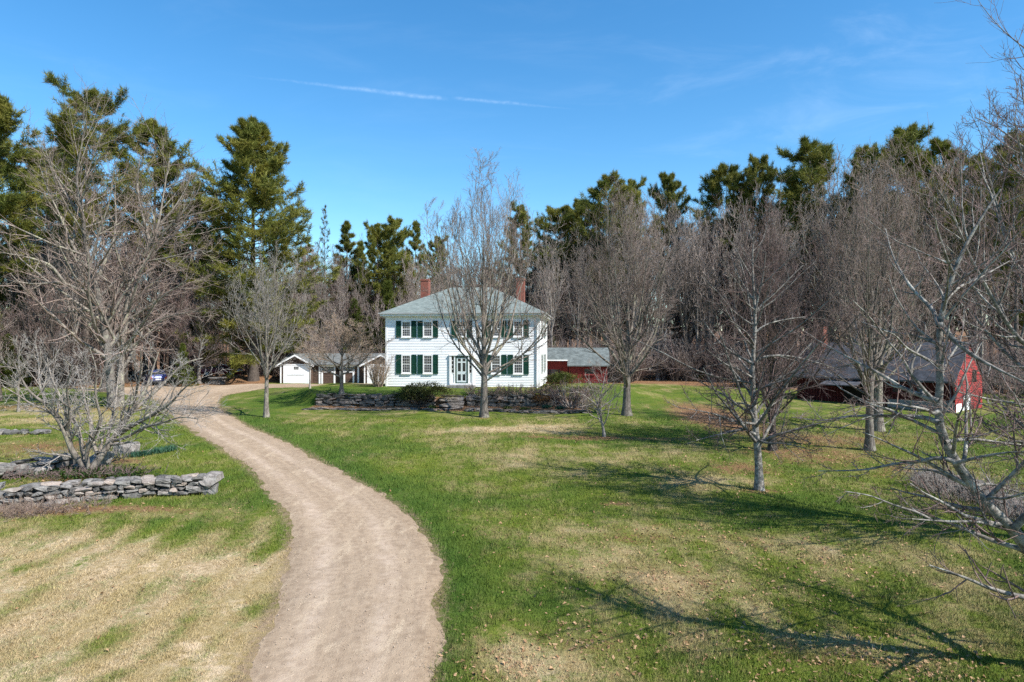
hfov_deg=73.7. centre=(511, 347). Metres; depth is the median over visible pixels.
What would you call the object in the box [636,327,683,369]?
neighbour house
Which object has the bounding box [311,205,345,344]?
spruce tree
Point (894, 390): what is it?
window
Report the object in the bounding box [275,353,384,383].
garage
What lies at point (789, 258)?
bare tree
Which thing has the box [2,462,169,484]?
creeper
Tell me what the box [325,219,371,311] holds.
pine tree
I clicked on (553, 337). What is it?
brush shrub
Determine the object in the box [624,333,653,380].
brush shrub
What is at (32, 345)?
brush shrub
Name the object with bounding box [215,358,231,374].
brush shrub
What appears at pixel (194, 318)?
bare tree
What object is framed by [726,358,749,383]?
brush shrub
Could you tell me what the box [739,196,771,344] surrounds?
bare tree
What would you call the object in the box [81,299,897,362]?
forest
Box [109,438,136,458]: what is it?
bare shrub
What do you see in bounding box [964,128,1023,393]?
pine tree
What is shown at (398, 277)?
bare tree
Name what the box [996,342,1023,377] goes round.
brush shrub
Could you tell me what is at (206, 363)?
brush shrub
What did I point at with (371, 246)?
pine tree
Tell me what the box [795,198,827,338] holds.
pine tree
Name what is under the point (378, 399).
terrace wall
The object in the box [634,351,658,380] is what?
brush shrub
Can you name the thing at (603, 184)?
pine tree
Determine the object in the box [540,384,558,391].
evergreen shrub
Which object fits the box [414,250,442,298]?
bare tree
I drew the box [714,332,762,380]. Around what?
brush shrub
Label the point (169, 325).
bare tree
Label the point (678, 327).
bare tree
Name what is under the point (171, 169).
pine tree
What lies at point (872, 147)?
bare tree
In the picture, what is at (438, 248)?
pine tree
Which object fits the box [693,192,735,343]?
bare tree
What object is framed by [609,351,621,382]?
brush shrub
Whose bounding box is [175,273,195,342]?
bare tree
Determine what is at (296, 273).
bare tree
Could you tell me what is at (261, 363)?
brush shrub
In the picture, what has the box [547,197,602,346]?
pine tree
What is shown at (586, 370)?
window
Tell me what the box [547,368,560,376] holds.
window
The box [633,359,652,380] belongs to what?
brush shrub
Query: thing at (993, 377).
brush shrub
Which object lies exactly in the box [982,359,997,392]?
brush shrub
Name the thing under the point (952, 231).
bare tree
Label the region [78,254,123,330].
bare tree
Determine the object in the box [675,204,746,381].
bare tree
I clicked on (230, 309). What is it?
bare tree
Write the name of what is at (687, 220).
bare tree
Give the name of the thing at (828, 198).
bare tree
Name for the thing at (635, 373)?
brush shrub
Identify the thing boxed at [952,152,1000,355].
bare tree
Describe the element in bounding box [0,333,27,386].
fir tree
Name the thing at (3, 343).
fir tree
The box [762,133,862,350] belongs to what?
pine tree
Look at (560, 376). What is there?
rhododendron
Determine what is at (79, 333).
bare tree
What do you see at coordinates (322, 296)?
bare tree
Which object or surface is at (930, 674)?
fallen leaves
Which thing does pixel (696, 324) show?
bare tree
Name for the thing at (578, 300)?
bare tree
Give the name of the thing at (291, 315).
bare tree
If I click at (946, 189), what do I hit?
bare tree
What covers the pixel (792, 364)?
brush shrub
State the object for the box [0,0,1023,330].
sky
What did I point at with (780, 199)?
bare tree
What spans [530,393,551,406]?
azalea
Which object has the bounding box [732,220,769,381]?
bare tree
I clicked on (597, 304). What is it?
bare tree
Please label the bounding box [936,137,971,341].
bare tree
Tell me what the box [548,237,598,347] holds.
bare tree
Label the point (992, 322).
bare tree
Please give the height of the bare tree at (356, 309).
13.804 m
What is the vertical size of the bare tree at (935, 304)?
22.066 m
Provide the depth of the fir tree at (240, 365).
90.08 m
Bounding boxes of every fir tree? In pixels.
[0,310,14,384]
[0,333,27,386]
[2,356,33,387]
[165,343,199,386]
[227,347,246,374]
[309,318,331,352]
[340,296,367,352]
[362,315,379,352]
[364,279,397,352]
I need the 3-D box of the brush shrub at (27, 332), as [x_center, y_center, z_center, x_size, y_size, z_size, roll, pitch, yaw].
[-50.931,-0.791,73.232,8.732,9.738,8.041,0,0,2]
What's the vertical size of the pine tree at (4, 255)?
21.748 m
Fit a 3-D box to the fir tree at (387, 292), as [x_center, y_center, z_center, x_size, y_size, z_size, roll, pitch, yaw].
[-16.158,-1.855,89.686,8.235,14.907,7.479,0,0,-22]
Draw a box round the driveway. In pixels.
[79,383,446,681]
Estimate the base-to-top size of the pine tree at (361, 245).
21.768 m
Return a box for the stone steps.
[439,395,463,409]
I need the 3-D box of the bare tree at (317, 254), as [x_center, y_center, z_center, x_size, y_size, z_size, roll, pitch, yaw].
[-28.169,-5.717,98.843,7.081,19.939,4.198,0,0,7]
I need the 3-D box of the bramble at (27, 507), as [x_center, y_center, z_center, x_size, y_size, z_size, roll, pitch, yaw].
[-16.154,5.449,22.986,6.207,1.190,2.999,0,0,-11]
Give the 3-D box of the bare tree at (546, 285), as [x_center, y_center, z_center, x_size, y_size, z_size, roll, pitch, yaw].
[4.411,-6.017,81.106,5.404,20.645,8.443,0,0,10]
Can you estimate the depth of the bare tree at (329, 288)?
103.78 m
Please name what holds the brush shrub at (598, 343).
on the ground at (284, 401)
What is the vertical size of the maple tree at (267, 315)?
12.370 m
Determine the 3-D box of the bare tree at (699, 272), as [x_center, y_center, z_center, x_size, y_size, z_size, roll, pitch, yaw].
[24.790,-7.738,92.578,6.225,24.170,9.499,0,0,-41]
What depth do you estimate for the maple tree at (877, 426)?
40.15 m
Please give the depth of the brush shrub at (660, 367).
80.77 m
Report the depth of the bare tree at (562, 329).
86.26 m
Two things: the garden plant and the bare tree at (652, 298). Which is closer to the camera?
the garden plant
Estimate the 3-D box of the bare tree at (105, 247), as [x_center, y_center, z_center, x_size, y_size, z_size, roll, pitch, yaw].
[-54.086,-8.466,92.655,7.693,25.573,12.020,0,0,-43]
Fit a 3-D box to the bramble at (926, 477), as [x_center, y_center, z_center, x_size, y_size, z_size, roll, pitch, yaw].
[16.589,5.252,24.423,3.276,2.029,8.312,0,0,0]
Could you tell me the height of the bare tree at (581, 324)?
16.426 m
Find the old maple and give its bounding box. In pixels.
[0,66,230,406]
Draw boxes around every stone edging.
[301,407,440,410]
[464,408,592,413]
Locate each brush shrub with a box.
[0,297,28,372]
[0,308,40,374]
[1,298,92,381]
[1,304,66,382]
[4,314,71,382]
[5,307,99,383]
[6,331,97,386]
[9,323,70,384]
[16,328,98,385]
[36,321,115,385]
[63,337,115,384]
[77,343,104,380]
[96,330,143,382]
[189,342,227,376]
[189,353,205,377]
[192,345,214,377]
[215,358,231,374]
[228,341,259,373]
[246,351,275,374]
[258,349,280,377]
[264,331,307,370]
[274,340,316,368]
[309,331,344,352]
[547,329,565,347]
[549,339,591,347]
[573,338,611,372]
[577,333,616,368]
[603,331,648,382]
[607,355,614,381]
[608,349,638,382]
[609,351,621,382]
[613,338,656,381]
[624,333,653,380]
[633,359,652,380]
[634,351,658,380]
[640,329,695,380]
[642,352,654,378]
[647,339,696,380]
[649,344,676,375]
[661,339,706,380]
[662,328,698,361]
[662,336,704,375]
[667,342,705,381]
[675,332,707,363]
[690,334,727,381]
[690,347,706,378]
[703,338,739,381]
[712,358,725,380]
[713,345,750,387]
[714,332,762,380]
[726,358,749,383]
[736,341,759,385]
[745,335,795,378]
[776,346,802,385]
[958,335,1013,370]
[981,358,1011,389]
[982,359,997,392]
[983,344,997,367]
[984,356,1023,399]
[990,352,1013,393]
[993,355,1023,397]
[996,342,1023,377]
[1003,337,1023,394]
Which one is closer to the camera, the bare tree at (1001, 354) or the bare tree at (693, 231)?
the bare tree at (1001, 354)
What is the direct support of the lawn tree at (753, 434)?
on the ground at (284, 401)
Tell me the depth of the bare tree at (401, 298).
94.34 m
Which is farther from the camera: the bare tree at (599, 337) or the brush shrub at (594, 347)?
the bare tree at (599, 337)
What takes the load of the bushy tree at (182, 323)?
on the ground at (284, 401)
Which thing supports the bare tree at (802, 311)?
on the ground at (284, 401)
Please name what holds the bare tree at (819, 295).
on the ground at (284, 401)
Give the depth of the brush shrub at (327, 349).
84.27 m
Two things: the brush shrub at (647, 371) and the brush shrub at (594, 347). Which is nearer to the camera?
the brush shrub at (594, 347)
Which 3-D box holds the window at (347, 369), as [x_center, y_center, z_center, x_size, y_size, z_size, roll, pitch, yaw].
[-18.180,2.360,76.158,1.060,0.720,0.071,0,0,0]
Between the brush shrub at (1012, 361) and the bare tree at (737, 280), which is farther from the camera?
the bare tree at (737, 280)
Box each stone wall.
[0,453,76,478]
[0,471,223,506]
[912,469,1023,512]
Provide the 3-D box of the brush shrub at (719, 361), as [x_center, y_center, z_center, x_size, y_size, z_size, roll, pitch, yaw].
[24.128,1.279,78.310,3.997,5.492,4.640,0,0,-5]
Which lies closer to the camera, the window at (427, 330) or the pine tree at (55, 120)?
the window at (427, 330)
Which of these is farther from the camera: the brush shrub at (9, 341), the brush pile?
the brush pile
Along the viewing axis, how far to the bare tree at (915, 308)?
76.71 m
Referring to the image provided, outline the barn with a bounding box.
[793,328,983,412]
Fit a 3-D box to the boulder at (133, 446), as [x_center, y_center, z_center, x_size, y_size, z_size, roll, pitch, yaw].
[-18.856,4.923,33.461,1.040,0.652,0.842,0,0,26]
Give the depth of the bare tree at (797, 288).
82.04 m
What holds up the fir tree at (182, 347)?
on the ground at (284, 401)
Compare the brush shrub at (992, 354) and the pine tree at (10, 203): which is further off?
the brush shrub at (992, 354)
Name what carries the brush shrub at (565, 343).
on the ground at (284, 401)
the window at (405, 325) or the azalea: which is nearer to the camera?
the azalea
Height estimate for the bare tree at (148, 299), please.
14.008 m
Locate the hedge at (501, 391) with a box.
[464,382,560,398]
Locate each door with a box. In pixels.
[285,366,307,383]
[369,366,384,382]
[457,358,466,381]
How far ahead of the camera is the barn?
52.03 m
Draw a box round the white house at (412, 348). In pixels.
[378,276,550,387]
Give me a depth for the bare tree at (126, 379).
75.44 m
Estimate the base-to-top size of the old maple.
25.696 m
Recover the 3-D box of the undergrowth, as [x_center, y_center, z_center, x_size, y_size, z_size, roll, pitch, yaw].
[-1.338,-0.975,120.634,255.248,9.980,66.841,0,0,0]
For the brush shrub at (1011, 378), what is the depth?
57.75 m
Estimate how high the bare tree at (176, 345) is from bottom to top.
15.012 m
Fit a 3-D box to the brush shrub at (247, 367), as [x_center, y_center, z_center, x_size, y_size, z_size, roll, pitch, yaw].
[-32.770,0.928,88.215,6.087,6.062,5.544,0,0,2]
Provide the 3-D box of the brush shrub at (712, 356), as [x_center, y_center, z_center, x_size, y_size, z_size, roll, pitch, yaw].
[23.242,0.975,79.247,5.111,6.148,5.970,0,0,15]
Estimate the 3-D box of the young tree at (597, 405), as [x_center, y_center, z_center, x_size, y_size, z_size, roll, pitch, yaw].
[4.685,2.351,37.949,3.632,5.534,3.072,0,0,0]
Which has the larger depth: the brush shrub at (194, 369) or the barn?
the brush shrub at (194, 369)
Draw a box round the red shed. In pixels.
[546,348,609,383]
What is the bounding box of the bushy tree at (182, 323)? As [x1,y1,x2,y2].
[126,267,254,384]
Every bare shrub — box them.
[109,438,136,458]
[547,378,600,408]
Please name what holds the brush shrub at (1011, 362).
on the ground at (284, 401)
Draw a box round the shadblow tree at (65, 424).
[0,314,232,474]
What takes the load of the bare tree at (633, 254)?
on the ground at (284, 401)
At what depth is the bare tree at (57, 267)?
78.77 m
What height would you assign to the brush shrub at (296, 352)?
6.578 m
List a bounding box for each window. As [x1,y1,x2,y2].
[322,366,333,371]
[345,366,353,371]
[401,321,410,337]
[401,355,410,373]
[422,321,432,337]
[423,355,432,373]
[458,320,466,337]
[491,320,500,337]
[491,355,500,374]
[513,320,522,337]
[513,355,523,374]
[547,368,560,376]
[584,368,593,374]
[891,384,902,393]
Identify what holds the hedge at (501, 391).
on the terrace wall at (471, 399)
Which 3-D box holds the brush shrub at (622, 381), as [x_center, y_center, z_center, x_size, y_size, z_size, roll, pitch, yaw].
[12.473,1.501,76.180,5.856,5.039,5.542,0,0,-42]
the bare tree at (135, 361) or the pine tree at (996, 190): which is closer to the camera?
the pine tree at (996, 190)
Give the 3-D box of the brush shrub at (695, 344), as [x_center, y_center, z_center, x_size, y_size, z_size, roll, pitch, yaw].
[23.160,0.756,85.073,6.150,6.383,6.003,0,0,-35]
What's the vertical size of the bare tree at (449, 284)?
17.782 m
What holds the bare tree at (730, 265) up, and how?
on the ground at (284, 401)
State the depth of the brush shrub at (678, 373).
79.36 m
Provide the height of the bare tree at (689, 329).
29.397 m
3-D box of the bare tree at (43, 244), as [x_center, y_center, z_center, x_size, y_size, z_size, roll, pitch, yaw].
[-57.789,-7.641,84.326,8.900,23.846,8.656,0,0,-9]
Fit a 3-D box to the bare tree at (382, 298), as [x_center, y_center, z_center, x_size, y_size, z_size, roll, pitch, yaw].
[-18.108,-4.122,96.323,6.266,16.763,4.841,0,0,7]
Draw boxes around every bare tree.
[0,221,67,332]
[0,225,23,320]
[0,273,62,384]
[5,185,72,378]
[13,218,91,382]
[13,258,82,387]
[20,207,95,342]
[21,192,61,315]
[30,269,99,344]
[34,213,108,384]
[56,227,101,337]
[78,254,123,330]
[88,269,135,333]
[90,186,176,382]
[91,191,120,364]
[107,217,132,350]
[110,242,159,379]
[122,241,163,372]
[131,197,167,369]
[132,269,165,369]
[133,276,146,374]
[136,217,213,381]
[142,221,167,374]
[149,229,191,374]
[151,217,221,375]
[169,223,216,364]
[172,265,232,383]
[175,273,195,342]
[193,296,229,362]
[202,266,218,374]
[210,254,249,351]
[212,263,247,359]
[258,281,317,353]
[280,245,319,310]
[281,268,326,350]
[284,276,318,334]
[287,244,330,292]
[288,253,307,332]
[295,240,335,337]
[297,244,331,317]
[298,275,345,345]
[303,250,363,351]
[307,251,351,315]
[308,291,349,351]
[311,282,336,333]
[326,253,372,326]
[331,285,375,346]
[335,277,380,349]
[337,259,367,339]
[349,260,382,331]
[365,244,411,326]
[366,259,393,324]
[366,294,399,352]
[367,271,400,328]
[369,285,416,318]
[394,293,420,306]
[398,261,415,303]
[401,252,429,302]
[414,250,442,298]
[417,262,475,295]
[418,262,463,289]
[432,270,472,293]
[439,239,462,287]
[446,241,490,287]
[465,243,497,279]
[470,249,515,294]
[521,246,567,347]
[525,244,575,346]
[525,258,545,304]
[528,264,546,308]
[529,212,567,347]
[529,233,600,347]
[532,262,594,346]
[532,263,561,341]
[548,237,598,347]
[555,222,603,347]
[562,283,600,345]
[570,247,632,377]
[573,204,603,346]
[573,302,622,345]
[576,267,626,345]
[576,290,621,347]
[587,277,614,345]
[589,203,652,302]
[604,184,661,348]
[606,206,666,346]
[620,252,703,380]
[627,197,662,342]
[644,194,676,345]
[644,254,683,351]
[645,227,681,376]
[650,201,717,380]
[651,194,685,376]
[656,216,700,346]
[657,190,700,348]
[660,235,721,378]
[662,293,694,343]
[671,208,703,340]
[674,206,743,342]
[675,202,736,363]
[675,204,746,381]
[678,206,724,363]
[679,206,737,342]
[679,214,726,357]
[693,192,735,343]
[702,196,738,342]
[711,199,755,381]
[716,220,751,332]
[719,199,797,341]
[720,221,755,356]
[721,221,752,349]
[727,180,764,353]
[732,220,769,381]
[738,193,822,342]
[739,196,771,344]
[748,173,833,323]
[760,234,790,306]
[771,226,823,344]
[783,161,875,340]
[793,224,850,341]
[797,188,842,342]
[797,220,816,353]
[801,152,841,321]
[802,199,861,341]
[812,177,881,332]
[813,143,906,341]
[819,144,870,331]
[857,223,941,341]
[859,210,890,299]
[873,151,966,336]
[881,207,900,339]
[886,139,985,341]
[890,212,968,341]
[909,160,988,315]
[919,182,1021,355]
[922,198,954,339]
[928,148,963,341]
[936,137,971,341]
[940,187,1022,351]
[944,187,986,341]
[946,186,999,369]
[949,199,965,334]
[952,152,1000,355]
[973,283,1020,359]
[979,215,1022,369]
[1005,169,1022,383]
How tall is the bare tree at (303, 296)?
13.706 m
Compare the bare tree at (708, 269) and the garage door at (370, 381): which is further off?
the bare tree at (708, 269)
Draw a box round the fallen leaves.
[0,376,1022,681]
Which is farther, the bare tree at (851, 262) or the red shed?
the bare tree at (851, 262)
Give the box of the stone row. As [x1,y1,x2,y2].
[0,428,50,434]
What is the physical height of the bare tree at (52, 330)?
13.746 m
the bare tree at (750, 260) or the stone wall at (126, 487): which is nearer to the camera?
the stone wall at (126, 487)
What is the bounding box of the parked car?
[143,369,166,384]
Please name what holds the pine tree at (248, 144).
on the ground at (284, 401)
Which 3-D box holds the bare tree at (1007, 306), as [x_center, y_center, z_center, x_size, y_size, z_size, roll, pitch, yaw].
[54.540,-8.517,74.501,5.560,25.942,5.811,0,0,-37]
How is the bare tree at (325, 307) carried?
on the ground at (284, 401)
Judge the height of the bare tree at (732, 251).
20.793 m
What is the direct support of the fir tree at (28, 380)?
on the ground at (284, 401)
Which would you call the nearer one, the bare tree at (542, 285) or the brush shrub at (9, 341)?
the brush shrub at (9, 341)
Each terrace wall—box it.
[315,393,436,406]
[465,393,559,406]
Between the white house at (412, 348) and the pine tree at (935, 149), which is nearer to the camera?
the white house at (412, 348)
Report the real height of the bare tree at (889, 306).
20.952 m
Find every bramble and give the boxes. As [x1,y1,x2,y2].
[0,489,118,521]
[15,441,148,457]
[903,456,1023,520]
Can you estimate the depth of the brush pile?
81.72 m
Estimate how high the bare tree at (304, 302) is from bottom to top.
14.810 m
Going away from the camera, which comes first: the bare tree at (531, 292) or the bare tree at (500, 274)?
the bare tree at (500, 274)
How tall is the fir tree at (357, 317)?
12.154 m
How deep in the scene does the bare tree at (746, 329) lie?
91.38 m
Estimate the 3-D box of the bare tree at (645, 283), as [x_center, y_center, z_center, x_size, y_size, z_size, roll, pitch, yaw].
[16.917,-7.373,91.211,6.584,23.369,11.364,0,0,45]
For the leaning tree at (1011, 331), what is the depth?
19.00 m
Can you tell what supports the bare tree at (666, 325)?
on the ground at (284, 401)
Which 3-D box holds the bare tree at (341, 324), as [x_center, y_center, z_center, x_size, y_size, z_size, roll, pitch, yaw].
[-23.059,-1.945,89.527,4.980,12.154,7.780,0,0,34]
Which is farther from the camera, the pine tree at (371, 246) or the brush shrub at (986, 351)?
the pine tree at (371, 246)
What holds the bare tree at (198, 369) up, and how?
on the ground at (284, 401)
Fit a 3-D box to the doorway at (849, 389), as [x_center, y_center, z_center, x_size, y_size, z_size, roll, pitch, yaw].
[27.624,3.970,53.807,0.022,2.100,3.000,0,0,-37]
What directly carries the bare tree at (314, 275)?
on the ground at (284, 401)
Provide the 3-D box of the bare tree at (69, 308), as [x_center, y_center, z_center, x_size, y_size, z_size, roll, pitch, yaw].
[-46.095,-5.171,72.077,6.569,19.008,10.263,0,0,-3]
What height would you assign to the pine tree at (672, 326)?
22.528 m
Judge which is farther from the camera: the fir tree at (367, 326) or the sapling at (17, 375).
the fir tree at (367, 326)
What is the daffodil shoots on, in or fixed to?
on the ground at (284, 401)
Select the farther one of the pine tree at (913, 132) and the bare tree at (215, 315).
the bare tree at (215, 315)
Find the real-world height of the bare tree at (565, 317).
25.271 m
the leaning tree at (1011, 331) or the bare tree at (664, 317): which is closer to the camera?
the leaning tree at (1011, 331)
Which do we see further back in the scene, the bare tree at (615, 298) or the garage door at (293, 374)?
the bare tree at (615, 298)
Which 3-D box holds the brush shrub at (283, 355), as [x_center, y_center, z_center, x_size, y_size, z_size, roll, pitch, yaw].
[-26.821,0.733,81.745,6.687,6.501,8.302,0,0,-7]
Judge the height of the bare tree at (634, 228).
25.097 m
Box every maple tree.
[80,223,144,391]
[216,237,317,417]
[407,148,575,417]
[548,176,692,415]
[718,196,871,450]
[770,134,991,450]
[778,155,973,431]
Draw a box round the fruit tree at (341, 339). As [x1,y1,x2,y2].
[291,311,400,393]
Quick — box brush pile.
[201,364,242,375]
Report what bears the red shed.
on the ground at (284, 401)
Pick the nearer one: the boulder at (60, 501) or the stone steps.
the boulder at (60, 501)
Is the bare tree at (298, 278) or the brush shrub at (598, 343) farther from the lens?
the bare tree at (298, 278)
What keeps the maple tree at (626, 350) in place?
on the ground at (284, 401)
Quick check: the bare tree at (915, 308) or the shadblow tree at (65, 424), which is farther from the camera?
the bare tree at (915, 308)
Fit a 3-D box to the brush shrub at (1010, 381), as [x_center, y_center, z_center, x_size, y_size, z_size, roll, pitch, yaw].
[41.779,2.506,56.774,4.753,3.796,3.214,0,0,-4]
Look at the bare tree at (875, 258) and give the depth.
66.43 m
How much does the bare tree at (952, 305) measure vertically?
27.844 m
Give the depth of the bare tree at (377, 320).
87.55 m
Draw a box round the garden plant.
[554,405,566,409]
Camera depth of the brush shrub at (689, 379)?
79.13 m
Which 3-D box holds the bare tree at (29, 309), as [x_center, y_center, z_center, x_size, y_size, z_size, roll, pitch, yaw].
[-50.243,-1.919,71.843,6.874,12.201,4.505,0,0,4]
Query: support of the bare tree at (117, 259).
on the ground at (284, 401)
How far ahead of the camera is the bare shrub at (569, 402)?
51.05 m
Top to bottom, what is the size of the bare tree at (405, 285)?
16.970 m
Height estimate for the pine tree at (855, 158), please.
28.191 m
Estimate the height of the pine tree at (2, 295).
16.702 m
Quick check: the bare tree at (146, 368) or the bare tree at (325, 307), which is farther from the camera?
the bare tree at (325, 307)
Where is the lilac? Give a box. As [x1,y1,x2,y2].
[360,350,396,386]
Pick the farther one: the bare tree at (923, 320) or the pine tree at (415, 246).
the pine tree at (415, 246)
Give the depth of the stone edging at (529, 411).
48.62 m
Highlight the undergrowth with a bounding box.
[69,327,998,374]
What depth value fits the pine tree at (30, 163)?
81.75 m
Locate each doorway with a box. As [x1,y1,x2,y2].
[336,366,339,382]
[844,385,874,403]
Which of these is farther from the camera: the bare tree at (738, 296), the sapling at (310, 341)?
the bare tree at (738, 296)
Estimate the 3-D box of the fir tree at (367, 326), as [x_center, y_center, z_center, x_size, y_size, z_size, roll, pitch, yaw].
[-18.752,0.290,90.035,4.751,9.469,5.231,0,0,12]
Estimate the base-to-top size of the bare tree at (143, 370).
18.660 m
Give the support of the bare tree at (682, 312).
on the ground at (284, 401)
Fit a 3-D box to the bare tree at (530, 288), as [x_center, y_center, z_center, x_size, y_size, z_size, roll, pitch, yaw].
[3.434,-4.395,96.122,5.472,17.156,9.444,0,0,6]
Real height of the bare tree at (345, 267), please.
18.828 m
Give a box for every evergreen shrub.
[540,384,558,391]
[569,385,601,392]
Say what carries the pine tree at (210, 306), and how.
on the ground at (284, 401)
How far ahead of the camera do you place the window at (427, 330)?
57.99 m
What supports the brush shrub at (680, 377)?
on the ground at (284, 401)
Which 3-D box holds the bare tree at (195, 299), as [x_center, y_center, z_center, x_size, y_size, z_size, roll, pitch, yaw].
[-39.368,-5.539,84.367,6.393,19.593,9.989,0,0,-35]
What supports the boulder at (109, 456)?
on the ground at (284, 401)
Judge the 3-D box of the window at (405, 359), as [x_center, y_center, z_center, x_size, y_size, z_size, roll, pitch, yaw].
[-9.017,1.400,58.182,0.900,1.680,0.121,0,0,7]
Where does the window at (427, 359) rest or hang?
in the white house at (412, 348)
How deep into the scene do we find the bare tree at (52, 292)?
72.47 m
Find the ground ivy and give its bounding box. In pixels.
[14,460,193,481]
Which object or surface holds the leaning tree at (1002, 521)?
on the ground at (284, 401)
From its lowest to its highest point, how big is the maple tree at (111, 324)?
15.880 m
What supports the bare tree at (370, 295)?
on the ground at (284, 401)
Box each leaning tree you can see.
[792,147,1023,618]
[889,0,1023,468]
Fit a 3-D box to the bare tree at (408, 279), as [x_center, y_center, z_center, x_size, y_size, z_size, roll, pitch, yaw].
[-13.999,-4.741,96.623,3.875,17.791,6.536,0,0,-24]
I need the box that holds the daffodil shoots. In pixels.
[125,444,177,457]
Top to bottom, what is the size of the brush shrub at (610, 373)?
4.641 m
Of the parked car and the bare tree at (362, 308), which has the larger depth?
the bare tree at (362, 308)
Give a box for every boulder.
[41,497,68,507]
[89,451,114,465]
[113,441,139,453]
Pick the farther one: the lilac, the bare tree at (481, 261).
the bare tree at (481, 261)
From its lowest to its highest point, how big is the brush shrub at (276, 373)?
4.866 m
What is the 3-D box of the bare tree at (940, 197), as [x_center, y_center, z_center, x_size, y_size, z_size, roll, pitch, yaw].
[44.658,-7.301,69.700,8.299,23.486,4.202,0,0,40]
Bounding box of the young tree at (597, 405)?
[563,343,625,436]
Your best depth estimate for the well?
73.36 m
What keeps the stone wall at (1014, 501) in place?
on the ground at (284, 401)
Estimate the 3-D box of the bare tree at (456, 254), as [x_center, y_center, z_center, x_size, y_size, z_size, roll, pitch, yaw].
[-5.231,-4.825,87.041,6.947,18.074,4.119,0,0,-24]
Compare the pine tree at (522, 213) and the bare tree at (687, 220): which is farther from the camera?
the pine tree at (522, 213)
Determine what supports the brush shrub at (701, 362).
on the ground at (284, 401)
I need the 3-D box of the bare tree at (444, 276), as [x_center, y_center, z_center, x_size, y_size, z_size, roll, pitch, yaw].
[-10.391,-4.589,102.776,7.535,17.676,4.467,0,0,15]
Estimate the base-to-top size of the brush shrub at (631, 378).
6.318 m
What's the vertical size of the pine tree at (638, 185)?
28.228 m
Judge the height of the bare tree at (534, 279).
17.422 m
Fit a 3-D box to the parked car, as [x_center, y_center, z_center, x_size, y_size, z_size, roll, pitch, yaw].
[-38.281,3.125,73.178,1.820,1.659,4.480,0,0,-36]
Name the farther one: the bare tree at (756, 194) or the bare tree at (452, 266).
the bare tree at (452, 266)
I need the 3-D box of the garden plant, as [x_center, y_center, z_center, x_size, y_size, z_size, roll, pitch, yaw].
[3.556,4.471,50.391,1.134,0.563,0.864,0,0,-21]
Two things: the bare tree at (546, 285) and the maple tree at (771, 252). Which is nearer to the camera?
the maple tree at (771, 252)
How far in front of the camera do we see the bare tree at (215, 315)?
88.77 m
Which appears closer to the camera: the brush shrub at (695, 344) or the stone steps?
the stone steps
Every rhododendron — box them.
[391,381,458,407]
[541,371,582,391]
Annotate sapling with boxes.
[0,332,43,411]
[297,325,327,388]
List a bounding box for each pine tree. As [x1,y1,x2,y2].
[0,93,68,400]
[0,145,111,295]
[0,228,8,313]
[0,241,51,333]
[4,69,155,385]
[110,115,223,369]
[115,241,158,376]
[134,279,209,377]
[156,180,224,377]
[160,115,340,381]
[197,241,240,347]
[295,245,327,332]
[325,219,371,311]
[345,239,374,310]
[348,218,409,324]
[370,214,418,304]
[403,220,431,297]
[420,234,459,292]
[493,201,543,299]
[522,203,590,343]
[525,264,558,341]
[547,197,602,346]
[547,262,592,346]
[571,169,644,376]
[605,175,663,345]
[646,171,696,344]
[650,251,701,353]
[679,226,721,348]
[684,160,761,340]
[732,152,784,281]
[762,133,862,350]
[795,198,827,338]
[831,139,894,339]
[842,122,955,341]
[917,136,971,331]
[935,147,1014,361]
[946,193,1010,341]
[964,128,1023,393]
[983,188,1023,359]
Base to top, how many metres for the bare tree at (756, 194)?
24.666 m
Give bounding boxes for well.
[208,377,226,384]
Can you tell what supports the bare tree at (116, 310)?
on the ground at (284, 401)
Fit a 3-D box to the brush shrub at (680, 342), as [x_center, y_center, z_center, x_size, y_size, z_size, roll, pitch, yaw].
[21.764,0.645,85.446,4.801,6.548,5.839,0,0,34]
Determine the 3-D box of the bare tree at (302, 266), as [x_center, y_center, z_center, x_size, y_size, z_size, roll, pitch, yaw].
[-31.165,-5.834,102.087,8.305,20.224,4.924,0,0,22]
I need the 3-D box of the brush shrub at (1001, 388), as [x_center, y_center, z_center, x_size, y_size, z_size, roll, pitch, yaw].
[44.617,2.250,62.857,2.720,4.080,3.606,0,0,9]
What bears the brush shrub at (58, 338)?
on the ground at (284, 401)
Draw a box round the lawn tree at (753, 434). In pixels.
[611,187,876,490]
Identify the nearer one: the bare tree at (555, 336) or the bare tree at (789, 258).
the bare tree at (789, 258)
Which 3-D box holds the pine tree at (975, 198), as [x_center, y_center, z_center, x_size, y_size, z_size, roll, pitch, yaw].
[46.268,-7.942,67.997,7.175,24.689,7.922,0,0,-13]
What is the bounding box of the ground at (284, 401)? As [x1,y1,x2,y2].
[0,331,1023,681]
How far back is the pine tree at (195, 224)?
82.96 m
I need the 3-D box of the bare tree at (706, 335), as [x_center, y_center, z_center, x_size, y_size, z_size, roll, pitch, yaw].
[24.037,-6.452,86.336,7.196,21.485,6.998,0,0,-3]
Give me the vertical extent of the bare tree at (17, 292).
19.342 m
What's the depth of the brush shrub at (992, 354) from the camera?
67.63 m
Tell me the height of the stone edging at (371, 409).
0.322 m
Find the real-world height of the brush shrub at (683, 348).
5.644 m
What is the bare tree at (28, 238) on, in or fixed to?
on the ground at (284, 401)

